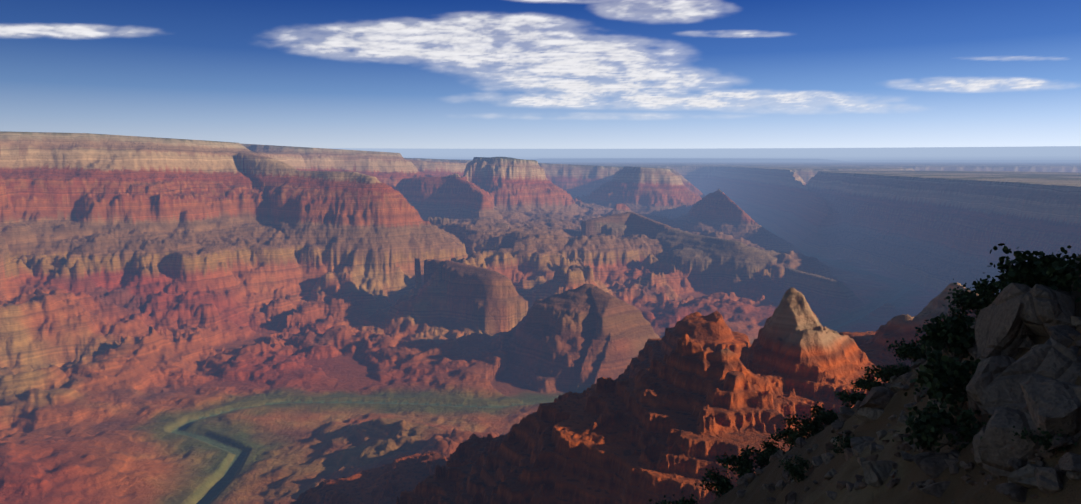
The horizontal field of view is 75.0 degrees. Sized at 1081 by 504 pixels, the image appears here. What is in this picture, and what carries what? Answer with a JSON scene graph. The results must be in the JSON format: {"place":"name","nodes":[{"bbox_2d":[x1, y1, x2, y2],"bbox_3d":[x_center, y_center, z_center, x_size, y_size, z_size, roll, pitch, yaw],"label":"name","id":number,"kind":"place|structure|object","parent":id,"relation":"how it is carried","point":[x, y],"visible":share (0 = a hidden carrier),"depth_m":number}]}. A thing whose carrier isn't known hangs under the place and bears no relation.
{"place":"outdoors","nodes":[
{"label":"outdoors","id":0,"kind":"place"},
{"bbox_2d":[0,131,1080,503],"bbox_3d":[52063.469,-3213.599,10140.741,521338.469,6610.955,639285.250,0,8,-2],"label":"canyon terrain","id":1,"kind":"structure","parent":0,"point":[184,321],"depth_m":5780.44},
{"bbox_2d":[736,259,1080,503],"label":"rim boulders","id":2,"kind":"object","parent":1,"relation":"on","point":[1034,387],"visible":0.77,"depth_m":27.32},
{"bbox_2d":[0,0,1080,148],"label":"sky","id":3,"kind":"structure","parent":0,"point":[207,70]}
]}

